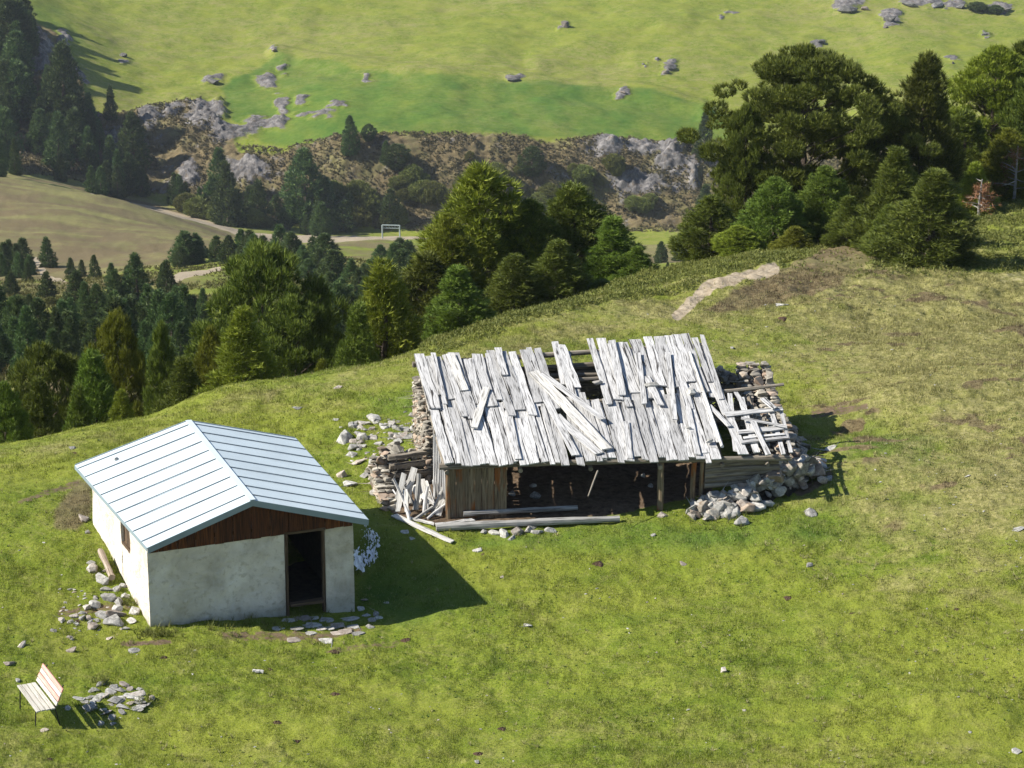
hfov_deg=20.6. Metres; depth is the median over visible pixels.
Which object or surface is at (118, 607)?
stone
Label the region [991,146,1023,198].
dead pine
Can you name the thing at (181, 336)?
pine tree
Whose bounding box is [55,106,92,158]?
pine tree
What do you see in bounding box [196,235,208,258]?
pine tree
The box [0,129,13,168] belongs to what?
pine tree
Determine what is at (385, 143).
pine tree
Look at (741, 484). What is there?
stone
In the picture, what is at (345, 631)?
paving slab
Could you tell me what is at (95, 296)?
pine tree
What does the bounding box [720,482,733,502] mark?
stone
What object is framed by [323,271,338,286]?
pine tree
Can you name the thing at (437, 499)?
split timber
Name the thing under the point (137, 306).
pine tree
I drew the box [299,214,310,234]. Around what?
pine tree
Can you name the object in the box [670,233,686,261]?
pine tree
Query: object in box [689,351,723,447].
roof pole
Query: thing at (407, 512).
split timber
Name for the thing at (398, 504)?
split timber
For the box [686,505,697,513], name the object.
stone
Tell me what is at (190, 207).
bush
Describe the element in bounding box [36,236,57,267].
pine tree
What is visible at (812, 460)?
stone
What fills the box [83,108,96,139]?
pine tree
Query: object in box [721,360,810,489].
stone wall
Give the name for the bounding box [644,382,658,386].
roof stone
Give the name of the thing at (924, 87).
pine tree
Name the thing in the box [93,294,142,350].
pine tree
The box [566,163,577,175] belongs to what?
bush
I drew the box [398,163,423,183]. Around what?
bush
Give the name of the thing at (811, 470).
stone
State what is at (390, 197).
pine tree
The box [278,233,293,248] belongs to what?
pine tree
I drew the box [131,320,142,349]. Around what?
pine tree
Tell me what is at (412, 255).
pine tree
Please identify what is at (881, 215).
pine tree
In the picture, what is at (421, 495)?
split timber
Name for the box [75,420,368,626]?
plastered hut
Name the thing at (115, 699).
stone
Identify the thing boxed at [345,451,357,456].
stone
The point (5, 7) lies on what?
pine tree
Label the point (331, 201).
pine tree
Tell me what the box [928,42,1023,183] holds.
pine tree
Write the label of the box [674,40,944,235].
pine tree
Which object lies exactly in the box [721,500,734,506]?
stone
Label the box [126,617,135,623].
stone
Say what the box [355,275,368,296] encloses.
pine tree
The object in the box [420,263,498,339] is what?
pine tree
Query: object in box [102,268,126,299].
pine tree
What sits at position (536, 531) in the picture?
stone
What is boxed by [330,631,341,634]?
paving slab
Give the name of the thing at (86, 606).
stone
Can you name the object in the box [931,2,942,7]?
boulder
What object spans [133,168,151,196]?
pine tree
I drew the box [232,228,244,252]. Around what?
pine tree
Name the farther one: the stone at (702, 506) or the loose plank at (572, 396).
the loose plank at (572, 396)
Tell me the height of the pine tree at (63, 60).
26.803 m
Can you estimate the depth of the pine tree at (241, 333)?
92.05 m
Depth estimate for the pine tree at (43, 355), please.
105.73 m
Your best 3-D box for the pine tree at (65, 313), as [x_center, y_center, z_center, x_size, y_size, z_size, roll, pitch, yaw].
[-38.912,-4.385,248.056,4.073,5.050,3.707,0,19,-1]
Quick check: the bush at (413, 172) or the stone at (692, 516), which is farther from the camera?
the bush at (413, 172)
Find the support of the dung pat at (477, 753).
on the ground at (392, 66)
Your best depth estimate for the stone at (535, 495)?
74.66 m
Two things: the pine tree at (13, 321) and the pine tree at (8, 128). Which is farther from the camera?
the pine tree at (8, 128)
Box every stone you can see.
[3,661,14,665]
[17,641,25,647]
[66,647,75,652]
[69,613,78,617]
[72,696,85,699]
[79,514,88,521]
[83,604,90,609]
[84,703,96,713]
[85,707,97,711]
[86,563,97,572]
[87,622,99,629]
[88,687,99,692]
[89,600,100,608]
[92,694,102,701]
[95,572,108,584]
[95,610,107,618]
[96,680,106,686]
[100,586,112,590]
[100,593,116,601]
[103,614,123,626]
[105,610,126,616]
[105,688,116,694]
[107,696,121,703]
[108,715,115,720]
[109,684,118,688]
[112,585,120,591]
[112,605,122,610]
[113,683,135,691]
[114,597,123,606]
[116,700,132,709]
[119,681,128,686]
[121,593,129,598]
[123,693,135,697]
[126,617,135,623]
[128,648,139,652]
[129,606,139,614]
[129,690,145,695]
[132,704,145,710]
[336,430,352,444]
[336,470,347,477]
[336,478,356,486]
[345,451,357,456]
[347,459,364,464]
[348,444,358,449]
[356,433,367,440]
[357,606,364,610]
[360,472,368,477]
[366,413,380,421]
[367,606,378,615]
[368,434,378,439]
[368,617,375,621]
[374,441,382,445]
[388,434,402,438]
[393,433,412,439]
[394,426,404,431]
[472,548,481,551]
[488,529,499,534]
[499,528,508,537]
[511,527,523,535]
[525,526,531,532]
[530,491,540,498]
[531,530,543,533]
[544,527,556,532]
[592,380,602,385]
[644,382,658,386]
[657,511,667,516]
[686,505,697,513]
[687,387,695,394]
[687,512,695,519]
[690,509,700,517]
[696,499,707,511]
[697,495,705,502]
[703,508,719,517]
[704,513,712,520]
[706,492,712,502]
[709,490,720,497]
[709,501,726,511]
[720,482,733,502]
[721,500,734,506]
[724,506,732,519]
[727,490,738,499]
[729,484,739,491]
[730,493,746,500]
[731,506,740,518]
[734,516,751,525]
[736,499,749,507]
[737,483,746,486]
[739,487,751,496]
[739,503,754,512]
[746,479,755,486]
[748,491,758,498]
[749,474,760,485]
[750,490,761,501]
[750,502,765,511]
[756,482,769,491]
[757,480,777,485]
[759,500,774,506]
[762,467,783,482]
[762,477,770,482]
[765,491,774,497]
[772,486,786,496]
[780,461,789,467]
[784,475,794,486]
[785,459,797,476]
[791,479,798,488]
[793,462,809,478]
[797,452,805,461]
[799,446,807,453]
[800,440,810,449]
[803,467,814,474]
[803,508,816,516]
[807,457,817,463]
[810,462,825,478]
[814,440,839,450]
[817,474,827,483]
[818,460,828,469]
[1011,748,1021,753]
[1012,526,1023,531]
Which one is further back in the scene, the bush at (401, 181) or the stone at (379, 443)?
the bush at (401, 181)
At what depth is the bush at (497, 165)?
712.95 m
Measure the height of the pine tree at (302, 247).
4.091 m
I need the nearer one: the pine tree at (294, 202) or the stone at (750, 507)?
the stone at (750, 507)
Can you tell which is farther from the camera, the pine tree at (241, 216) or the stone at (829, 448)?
the pine tree at (241, 216)
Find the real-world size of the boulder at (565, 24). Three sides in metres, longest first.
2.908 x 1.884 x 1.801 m
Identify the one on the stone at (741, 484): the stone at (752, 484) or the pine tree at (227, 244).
the stone at (752, 484)
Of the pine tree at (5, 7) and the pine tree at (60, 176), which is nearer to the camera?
the pine tree at (60, 176)
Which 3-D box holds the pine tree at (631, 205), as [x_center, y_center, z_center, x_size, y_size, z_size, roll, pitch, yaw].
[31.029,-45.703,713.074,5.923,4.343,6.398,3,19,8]
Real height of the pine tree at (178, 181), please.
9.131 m
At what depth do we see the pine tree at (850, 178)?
123.36 m
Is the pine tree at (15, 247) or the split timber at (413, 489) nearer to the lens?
the split timber at (413, 489)
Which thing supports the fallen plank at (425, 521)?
on the ground at (392, 66)
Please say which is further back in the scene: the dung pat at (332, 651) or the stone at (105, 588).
the stone at (105, 588)
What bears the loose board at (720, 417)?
on the timber barn
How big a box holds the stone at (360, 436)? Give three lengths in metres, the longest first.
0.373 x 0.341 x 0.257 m
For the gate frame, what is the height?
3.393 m
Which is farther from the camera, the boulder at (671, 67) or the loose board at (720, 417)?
the boulder at (671, 67)
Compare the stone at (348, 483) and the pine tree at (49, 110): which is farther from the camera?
the pine tree at (49, 110)
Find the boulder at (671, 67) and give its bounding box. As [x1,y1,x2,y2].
[667,65,676,70]
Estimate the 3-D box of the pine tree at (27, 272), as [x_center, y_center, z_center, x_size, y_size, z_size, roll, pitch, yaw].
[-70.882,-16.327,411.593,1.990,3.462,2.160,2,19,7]
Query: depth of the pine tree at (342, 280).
300.37 m
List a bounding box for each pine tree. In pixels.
[0,0,34,60]
[0,0,38,43]
[0,30,35,78]
[0,58,25,117]
[0,59,38,121]
[0,75,21,121]
[0,105,25,159]
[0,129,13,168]
[0,140,8,176]
[0,241,13,272]
[0,253,10,276]
[0,283,8,325]
[0,295,14,330]
[0,323,13,368]
[0,340,83,438]
[0,379,35,443]
[1,270,19,295]
[2,92,20,131]
[2,239,13,256]
[3,44,27,82]
[4,294,25,356]
[4,315,23,362]
[7,20,31,64]
[7,137,23,175]
[7,305,40,373]
[9,251,24,270]
[11,243,24,259]
[11,252,25,277]
[14,317,45,367]
[17,237,35,263]
[20,0,36,23]
[21,14,39,57]
[21,261,33,279]
[21,376,63,437]
[24,254,36,274]
[24,294,32,316]
[25,107,52,155]
[25,113,44,150]
[27,10,40,43]
[30,38,87,132]
[30,297,50,340]
[34,270,59,298]
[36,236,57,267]
[40,111,75,171]
[42,296,57,305]
[43,73,66,114]
[44,305,63,349]
[44,328,62,376]
[53,299,71,344]
[54,149,67,181]
[54,330,78,378]
[55,92,82,123]
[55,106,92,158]
[56,309,78,343]
[60,348,125,430]
[62,269,88,304]
[63,316,80,356]
[63,383,94,430]
[64,257,75,278]
[66,296,81,325]
[72,317,92,351]
[75,281,95,319]
[75,317,100,360]
[77,125,99,161]
[78,259,86,275]
[81,283,106,320]
[82,305,148,420]
[83,92,99,133]
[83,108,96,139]
[83,165,100,194]
[84,149,100,178]
[87,255,102,279]
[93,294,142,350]
[94,166,110,195]
[95,307,103,319]
[99,160,112,193]
[99,289,131,324]
[99,343,126,380]
[101,134,119,180]
[102,84,118,120]
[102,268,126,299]
[103,262,113,282]
[107,388,136,422]
[109,149,126,193]
[109,163,127,199]
[116,111,153,171]
[121,298,134,321]
[122,251,155,302]
[122,294,138,321]
[123,151,141,194]
[131,301,144,326]
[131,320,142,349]
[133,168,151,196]
[133,319,150,366]
[137,282,153,307]
[137,307,152,329]
[141,319,175,415]
[143,288,174,335]
[143,334,161,379]
[145,292,163,308]
[151,354,204,411]
[154,292,192,362]
[155,263,168,286]
[156,259,178,292]
[166,172,181,204]
[166,229,201,265]
[169,321,190,359]
[170,174,185,202]
[171,246,189,266]
[171,286,193,310]
[172,191,195,212]
[176,283,197,329]
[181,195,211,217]
[183,182,191,194]
[183,235,351,375]
[186,231,205,264]
[187,294,199,309]
[188,323,222,397]
[190,302,283,396]
[193,304,212,336]
[194,287,212,317]
[195,186,201,203]
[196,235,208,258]
[198,204,210,219]
[201,146,236,196]
[201,176,218,196]
[202,191,209,202]
[204,235,222,262]
[207,205,217,221]
[208,159,248,227]
[216,234,237,263]
[230,194,245,226]
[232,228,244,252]
[234,229,258,256]
[242,185,252,204]
[242,207,266,227]
[242,233,258,256]
[242,289,345,378]
[245,178,273,217]
[253,215,267,227]
[260,235,268,242]
[264,216,275,227]
[269,224,285,246]
[270,194,281,216]
[275,207,293,229]
[277,145,330,224]
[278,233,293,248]
[280,231,301,254]
[283,189,298,211]
[285,198,297,223]
[293,249,310,275]
[294,245,312,266]
[294,258,319,279]
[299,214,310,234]
[300,196,318,225]
[307,232,343,266]
[307,235,317,255]
[308,201,333,235]
[309,196,325,231]
[312,248,324,272]
[313,175,342,222]
[313,249,347,277]
[313,358,328,371]
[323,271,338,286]
[327,281,348,336]
[328,179,344,201]
[328,209,338,234]
[331,299,379,367]
[333,322,344,344]
[334,278,350,285]
[339,115,360,155]
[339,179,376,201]
[340,258,357,281]
[341,284,350,314]
[341,290,358,335]
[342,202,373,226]
[346,284,359,299]
[349,268,364,290]
[355,264,370,287]
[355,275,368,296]
[356,255,428,363]
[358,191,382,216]
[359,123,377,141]
[370,244,387,261]
[374,250,469,343]
[376,216,392,229]
[377,188,402,227]
[379,140,394,164]
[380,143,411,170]
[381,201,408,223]
[383,242,406,260]
[385,242,398,260]
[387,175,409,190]
[391,250,405,272]
[392,247,408,269]
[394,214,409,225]
[394,237,406,246]
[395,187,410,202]
[398,158,555,312]
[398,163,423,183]
[401,240,418,258]
[401,254,413,275]
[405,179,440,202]
[410,211,488,342]
[415,180,427,203]
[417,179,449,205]
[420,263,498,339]
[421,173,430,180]
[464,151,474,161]
[467,252,550,315]
[486,197,580,298]
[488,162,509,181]
[507,238,597,308]
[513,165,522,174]
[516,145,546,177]
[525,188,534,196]
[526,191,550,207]
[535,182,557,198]
[536,179,620,279]
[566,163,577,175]
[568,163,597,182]
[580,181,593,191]
[580,213,662,283]
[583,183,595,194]
[587,278,609,291]
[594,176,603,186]
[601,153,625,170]
[605,245,655,280]
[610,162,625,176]
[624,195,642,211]
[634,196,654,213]
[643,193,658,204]
[653,241,668,262]
[665,193,743,261]
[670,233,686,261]
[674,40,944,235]
[690,112,715,160]
[693,184,713,226]
[710,100,779,238]
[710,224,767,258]
[730,175,815,248]
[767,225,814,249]
[794,164,849,242]
[820,194,868,247]
[833,112,907,219]
[837,145,935,250]
[855,167,986,268]
[859,203,906,254]
[867,48,967,211]
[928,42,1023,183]
[932,107,998,199]
[954,161,1000,214]
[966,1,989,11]
[967,127,1023,202]
[974,39,1023,188]
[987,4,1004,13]
[993,61,1023,143]
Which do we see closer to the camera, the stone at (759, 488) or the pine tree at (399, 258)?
the stone at (759, 488)
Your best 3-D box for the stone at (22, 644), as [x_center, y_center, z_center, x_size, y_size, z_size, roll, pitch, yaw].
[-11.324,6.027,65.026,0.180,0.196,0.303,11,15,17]
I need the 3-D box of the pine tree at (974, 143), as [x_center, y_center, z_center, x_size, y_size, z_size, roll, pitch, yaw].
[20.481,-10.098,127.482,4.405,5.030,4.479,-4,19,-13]
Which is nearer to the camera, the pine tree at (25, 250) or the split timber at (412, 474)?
the split timber at (412, 474)
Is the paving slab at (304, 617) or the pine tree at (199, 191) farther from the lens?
the pine tree at (199, 191)
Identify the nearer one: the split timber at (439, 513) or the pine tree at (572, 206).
the split timber at (439, 513)
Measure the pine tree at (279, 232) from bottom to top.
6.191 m
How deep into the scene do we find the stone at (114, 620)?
66.88 m
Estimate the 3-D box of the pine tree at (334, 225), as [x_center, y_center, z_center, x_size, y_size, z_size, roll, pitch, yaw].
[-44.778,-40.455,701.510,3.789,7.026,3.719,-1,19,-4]
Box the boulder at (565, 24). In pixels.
[561,21,568,27]
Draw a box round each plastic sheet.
[354,550,364,571]
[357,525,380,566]
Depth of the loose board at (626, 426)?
74.05 m
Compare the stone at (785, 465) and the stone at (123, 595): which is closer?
the stone at (123, 595)
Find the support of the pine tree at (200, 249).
on the ground at (392, 66)
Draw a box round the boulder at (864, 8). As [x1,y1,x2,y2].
[861,6,868,10]
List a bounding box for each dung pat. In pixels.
[329,649,338,653]
[400,638,410,641]
[473,752,482,755]
[592,561,603,566]
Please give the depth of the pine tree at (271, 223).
697.28 m
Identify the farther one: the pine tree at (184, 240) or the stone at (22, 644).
the pine tree at (184, 240)
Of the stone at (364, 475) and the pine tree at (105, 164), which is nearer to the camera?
the stone at (364, 475)
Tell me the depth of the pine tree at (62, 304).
248.15 m
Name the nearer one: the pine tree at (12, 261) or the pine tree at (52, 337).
the pine tree at (52, 337)
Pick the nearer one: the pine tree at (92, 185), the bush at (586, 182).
the pine tree at (92, 185)
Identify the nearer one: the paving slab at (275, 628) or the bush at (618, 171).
the paving slab at (275, 628)
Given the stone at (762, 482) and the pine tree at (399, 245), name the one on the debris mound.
the stone at (762, 482)
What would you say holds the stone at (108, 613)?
on the ground at (392, 66)
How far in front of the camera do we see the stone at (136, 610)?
67.52 m
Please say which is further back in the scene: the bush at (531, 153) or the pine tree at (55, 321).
the bush at (531, 153)
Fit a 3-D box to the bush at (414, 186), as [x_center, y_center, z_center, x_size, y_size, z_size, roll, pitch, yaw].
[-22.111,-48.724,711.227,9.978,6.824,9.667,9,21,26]
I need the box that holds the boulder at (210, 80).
[206,78,219,83]
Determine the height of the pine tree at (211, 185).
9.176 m
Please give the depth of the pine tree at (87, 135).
719.14 m
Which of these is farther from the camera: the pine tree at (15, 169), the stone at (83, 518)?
the pine tree at (15, 169)
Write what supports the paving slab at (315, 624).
on the ground at (392, 66)
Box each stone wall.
[355,456,396,510]
[377,441,436,480]
[399,379,436,482]
[410,365,738,438]
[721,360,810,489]
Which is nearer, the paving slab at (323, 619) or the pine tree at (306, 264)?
the paving slab at (323, 619)
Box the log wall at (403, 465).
[387,450,432,486]
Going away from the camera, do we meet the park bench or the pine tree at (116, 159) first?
the park bench
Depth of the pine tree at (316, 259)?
399.28 m
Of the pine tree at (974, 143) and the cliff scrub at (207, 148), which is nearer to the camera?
the pine tree at (974, 143)
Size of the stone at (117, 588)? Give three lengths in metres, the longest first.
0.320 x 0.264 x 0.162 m
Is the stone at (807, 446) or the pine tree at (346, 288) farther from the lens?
the pine tree at (346, 288)
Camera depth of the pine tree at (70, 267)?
418.54 m
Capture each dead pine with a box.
[962,179,1001,215]
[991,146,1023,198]
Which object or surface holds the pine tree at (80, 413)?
on the ground at (392, 66)
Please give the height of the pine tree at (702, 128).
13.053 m
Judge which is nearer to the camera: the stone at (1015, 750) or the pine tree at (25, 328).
the stone at (1015, 750)
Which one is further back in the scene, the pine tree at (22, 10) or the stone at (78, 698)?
the pine tree at (22, 10)
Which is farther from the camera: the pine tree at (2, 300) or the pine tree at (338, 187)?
the pine tree at (338, 187)
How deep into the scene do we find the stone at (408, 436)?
78.72 m
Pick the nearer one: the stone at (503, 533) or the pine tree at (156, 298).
the stone at (503, 533)
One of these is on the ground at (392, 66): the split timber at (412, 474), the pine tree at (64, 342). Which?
the pine tree at (64, 342)
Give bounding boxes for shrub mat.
[417,193,1023,354]
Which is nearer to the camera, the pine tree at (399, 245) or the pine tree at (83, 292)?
the pine tree at (83, 292)
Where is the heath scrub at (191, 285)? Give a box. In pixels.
[0,253,488,417]
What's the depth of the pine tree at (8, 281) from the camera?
364.11 m
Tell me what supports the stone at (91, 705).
on the ground at (392, 66)
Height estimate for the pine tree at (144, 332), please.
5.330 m
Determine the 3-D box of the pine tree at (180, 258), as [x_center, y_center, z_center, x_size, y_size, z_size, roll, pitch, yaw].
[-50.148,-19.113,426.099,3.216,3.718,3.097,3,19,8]
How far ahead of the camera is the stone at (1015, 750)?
59.94 m
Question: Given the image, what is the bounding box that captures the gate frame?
[382,225,400,238]
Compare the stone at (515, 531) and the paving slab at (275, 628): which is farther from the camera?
the stone at (515, 531)
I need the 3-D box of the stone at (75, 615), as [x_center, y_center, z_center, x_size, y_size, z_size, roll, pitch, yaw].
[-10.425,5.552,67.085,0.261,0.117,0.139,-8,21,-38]
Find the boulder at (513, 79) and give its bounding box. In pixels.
[508,78,520,81]
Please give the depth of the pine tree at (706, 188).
705.27 m
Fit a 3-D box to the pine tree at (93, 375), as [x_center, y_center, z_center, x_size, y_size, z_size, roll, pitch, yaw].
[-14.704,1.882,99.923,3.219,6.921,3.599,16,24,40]
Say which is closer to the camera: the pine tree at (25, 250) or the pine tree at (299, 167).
the pine tree at (25, 250)
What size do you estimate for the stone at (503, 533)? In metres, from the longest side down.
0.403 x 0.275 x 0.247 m
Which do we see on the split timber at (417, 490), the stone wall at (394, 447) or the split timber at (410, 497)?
the split timber at (410, 497)
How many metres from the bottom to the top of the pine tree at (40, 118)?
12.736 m
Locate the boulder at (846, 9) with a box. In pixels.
[835,5,857,12]
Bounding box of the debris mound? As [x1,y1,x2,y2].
[734,483,796,502]
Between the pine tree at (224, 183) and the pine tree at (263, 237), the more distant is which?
the pine tree at (224, 183)
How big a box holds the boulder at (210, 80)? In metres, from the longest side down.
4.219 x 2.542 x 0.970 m
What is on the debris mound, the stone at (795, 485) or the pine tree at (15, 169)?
the stone at (795, 485)
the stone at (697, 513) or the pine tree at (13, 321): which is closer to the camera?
the stone at (697, 513)
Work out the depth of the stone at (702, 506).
73.39 m
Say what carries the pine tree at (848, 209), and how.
on the ground at (392, 66)
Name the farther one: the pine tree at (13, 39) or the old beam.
the pine tree at (13, 39)
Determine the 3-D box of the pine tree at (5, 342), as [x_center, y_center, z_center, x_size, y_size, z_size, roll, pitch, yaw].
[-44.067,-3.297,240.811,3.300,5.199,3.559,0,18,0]
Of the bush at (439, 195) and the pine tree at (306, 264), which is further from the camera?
the bush at (439, 195)
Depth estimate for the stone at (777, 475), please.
73.97 m
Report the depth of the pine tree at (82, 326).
243.00 m
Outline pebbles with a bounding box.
[1,304,1022,765]
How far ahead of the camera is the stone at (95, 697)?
62.67 m
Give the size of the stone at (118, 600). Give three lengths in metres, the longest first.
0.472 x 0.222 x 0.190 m
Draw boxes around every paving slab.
[272,626,284,630]
[282,618,297,621]
[287,637,300,642]
[290,626,303,629]
[293,615,314,629]
[305,631,316,634]
[306,622,321,627]
[316,626,326,630]
[318,638,331,647]
[319,614,333,622]
[326,623,344,628]
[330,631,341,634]
[338,628,353,639]
[340,616,359,620]
[347,624,360,630]
[353,631,364,635]
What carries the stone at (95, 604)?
on the ground at (392, 66)
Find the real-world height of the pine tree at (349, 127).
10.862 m
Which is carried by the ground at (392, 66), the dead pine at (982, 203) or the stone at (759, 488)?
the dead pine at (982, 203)
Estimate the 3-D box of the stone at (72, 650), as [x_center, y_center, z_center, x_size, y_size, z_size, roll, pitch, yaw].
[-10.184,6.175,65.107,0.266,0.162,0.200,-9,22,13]
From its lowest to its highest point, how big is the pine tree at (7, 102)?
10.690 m
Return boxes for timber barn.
[412,333,792,518]
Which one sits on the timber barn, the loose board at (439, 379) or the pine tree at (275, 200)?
the loose board at (439, 379)
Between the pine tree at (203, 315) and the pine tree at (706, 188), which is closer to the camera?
the pine tree at (203, 315)
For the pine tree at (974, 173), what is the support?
on the ground at (392, 66)
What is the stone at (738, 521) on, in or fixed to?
on the ground at (392, 66)
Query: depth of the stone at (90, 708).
62.11 m
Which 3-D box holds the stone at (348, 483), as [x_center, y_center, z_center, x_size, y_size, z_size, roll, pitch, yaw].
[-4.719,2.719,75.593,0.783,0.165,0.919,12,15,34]
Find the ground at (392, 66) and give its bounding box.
[0,0,1023,767]
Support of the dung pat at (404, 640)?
on the ground at (392, 66)
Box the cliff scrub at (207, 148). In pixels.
[8,54,915,231]
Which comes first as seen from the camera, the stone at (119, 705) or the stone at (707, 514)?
the stone at (119, 705)
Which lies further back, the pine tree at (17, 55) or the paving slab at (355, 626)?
the pine tree at (17, 55)
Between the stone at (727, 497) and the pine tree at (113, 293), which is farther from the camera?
the pine tree at (113, 293)
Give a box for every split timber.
[392,478,410,513]
[394,473,405,503]
[395,493,401,511]
[402,481,412,493]
[403,486,417,509]
[403,489,408,512]
[403,504,410,519]
[406,467,416,500]
[412,473,420,509]
[412,484,422,501]
[414,506,433,520]
[420,488,423,500]
[421,479,431,504]
[422,486,428,515]
[427,504,444,518]
[431,491,442,512]
[432,479,435,499]
[435,499,444,516]
[437,487,443,505]
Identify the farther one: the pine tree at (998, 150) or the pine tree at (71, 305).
the pine tree at (71, 305)
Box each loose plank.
[446,353,468,390]
[471,387,489,428]
[529,370,611,450]
[539,372,605,419]
[543,399,579,455]
[558,414,602,454]
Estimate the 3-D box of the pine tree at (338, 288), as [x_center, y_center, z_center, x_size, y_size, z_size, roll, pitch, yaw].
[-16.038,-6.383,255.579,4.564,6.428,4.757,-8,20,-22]
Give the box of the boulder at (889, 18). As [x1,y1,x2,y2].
[883,16,896,21]
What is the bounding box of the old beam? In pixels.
[98,548,114,580]
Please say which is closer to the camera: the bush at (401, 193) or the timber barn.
the timber barn
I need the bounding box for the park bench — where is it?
[17,664,63,725]
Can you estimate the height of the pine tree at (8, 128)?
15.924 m
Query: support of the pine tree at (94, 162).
on the ground at (392, 66)
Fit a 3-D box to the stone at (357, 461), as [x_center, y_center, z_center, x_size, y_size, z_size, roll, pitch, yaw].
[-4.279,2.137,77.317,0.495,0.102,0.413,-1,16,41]
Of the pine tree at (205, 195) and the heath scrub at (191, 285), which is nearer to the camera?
the heath scrub at (191, 285)
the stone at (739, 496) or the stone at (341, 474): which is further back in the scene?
the stone at (341, 474)
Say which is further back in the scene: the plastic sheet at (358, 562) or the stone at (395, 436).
the stone at (395, 436)
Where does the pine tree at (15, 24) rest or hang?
on the ground at (392, 66)
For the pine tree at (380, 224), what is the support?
on the ground at (392, 66)
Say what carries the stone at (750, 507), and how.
on the debris mound
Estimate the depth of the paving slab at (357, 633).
67.16 m
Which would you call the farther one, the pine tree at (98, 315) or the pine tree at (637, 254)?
the pine tree at (98, 315)
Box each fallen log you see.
[436,516,619,530]
[463,505,577,516]
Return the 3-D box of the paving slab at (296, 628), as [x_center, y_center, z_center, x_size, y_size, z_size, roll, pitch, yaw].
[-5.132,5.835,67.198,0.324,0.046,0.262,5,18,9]
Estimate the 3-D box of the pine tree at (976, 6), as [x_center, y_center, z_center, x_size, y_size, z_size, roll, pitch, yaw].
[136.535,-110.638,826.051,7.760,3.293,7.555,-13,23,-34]
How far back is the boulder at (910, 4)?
828.00 m
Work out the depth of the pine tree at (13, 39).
739.66 m
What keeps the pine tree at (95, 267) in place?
on the ground at (392, 66)
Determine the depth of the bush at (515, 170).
716.23 m
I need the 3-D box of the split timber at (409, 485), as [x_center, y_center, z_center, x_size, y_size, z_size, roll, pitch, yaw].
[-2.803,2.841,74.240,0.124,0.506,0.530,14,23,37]
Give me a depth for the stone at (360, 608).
68.75 m
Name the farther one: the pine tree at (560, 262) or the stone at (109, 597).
the pine tree at (560, 262)
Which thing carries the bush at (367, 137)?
on the ground at (392, 66)
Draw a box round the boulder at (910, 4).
[902,1,918,6]
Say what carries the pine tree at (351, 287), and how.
on the ground at (392, 66)
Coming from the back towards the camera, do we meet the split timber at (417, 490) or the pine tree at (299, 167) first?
the pine tree at (299, 167)
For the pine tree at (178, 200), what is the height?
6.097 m
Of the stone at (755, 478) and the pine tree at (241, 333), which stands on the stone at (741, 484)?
the stone at (755, 478)
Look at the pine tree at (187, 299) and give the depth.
261.75 m
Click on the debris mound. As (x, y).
(789, 492)
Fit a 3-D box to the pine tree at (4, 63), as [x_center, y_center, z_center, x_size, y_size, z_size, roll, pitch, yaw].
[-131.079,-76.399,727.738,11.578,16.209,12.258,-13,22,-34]
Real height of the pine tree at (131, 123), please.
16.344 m
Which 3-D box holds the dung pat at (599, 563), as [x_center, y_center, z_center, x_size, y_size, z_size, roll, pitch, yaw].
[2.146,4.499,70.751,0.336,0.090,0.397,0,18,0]
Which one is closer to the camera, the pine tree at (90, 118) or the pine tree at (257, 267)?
the pine tree at (257, 267)
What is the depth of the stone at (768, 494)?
74.02 m
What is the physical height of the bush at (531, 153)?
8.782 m
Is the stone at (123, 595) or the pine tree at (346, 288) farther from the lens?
the pine tree at (346, 288)
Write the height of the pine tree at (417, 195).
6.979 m
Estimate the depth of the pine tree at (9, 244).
454.17 m
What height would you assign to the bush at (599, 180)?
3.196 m
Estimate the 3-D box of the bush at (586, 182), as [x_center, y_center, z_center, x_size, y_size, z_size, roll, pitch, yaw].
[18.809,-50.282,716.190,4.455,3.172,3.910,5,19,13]
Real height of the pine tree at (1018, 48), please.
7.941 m
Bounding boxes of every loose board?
[431,353,447,404]
[494,347,507,375]
[505,410,521,459]
[608,340,625,395]
[623,421,632,458]
[635,352,646,404]
[644,376,663,405]
[665,352,676,419]
[684,406,700,454]
[710,404,730,426]
[741,417,786,427]
[750,421,770,455]
[760,397,776,409]
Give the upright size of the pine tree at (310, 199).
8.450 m
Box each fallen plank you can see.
[391,514,453,542]
[410,517,433,524]
[435,518,475,524]
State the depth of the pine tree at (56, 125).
709.37 m
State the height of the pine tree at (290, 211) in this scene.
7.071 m
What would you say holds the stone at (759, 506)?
on the debris mound
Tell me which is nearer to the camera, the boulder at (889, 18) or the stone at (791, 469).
the stone at (791, 469)
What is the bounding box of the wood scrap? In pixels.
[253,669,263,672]
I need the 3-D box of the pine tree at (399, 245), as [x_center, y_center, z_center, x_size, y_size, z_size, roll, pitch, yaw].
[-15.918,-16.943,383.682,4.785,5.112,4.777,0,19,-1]
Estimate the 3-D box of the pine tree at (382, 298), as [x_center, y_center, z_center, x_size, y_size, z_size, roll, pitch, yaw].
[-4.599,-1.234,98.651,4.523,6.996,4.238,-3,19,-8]

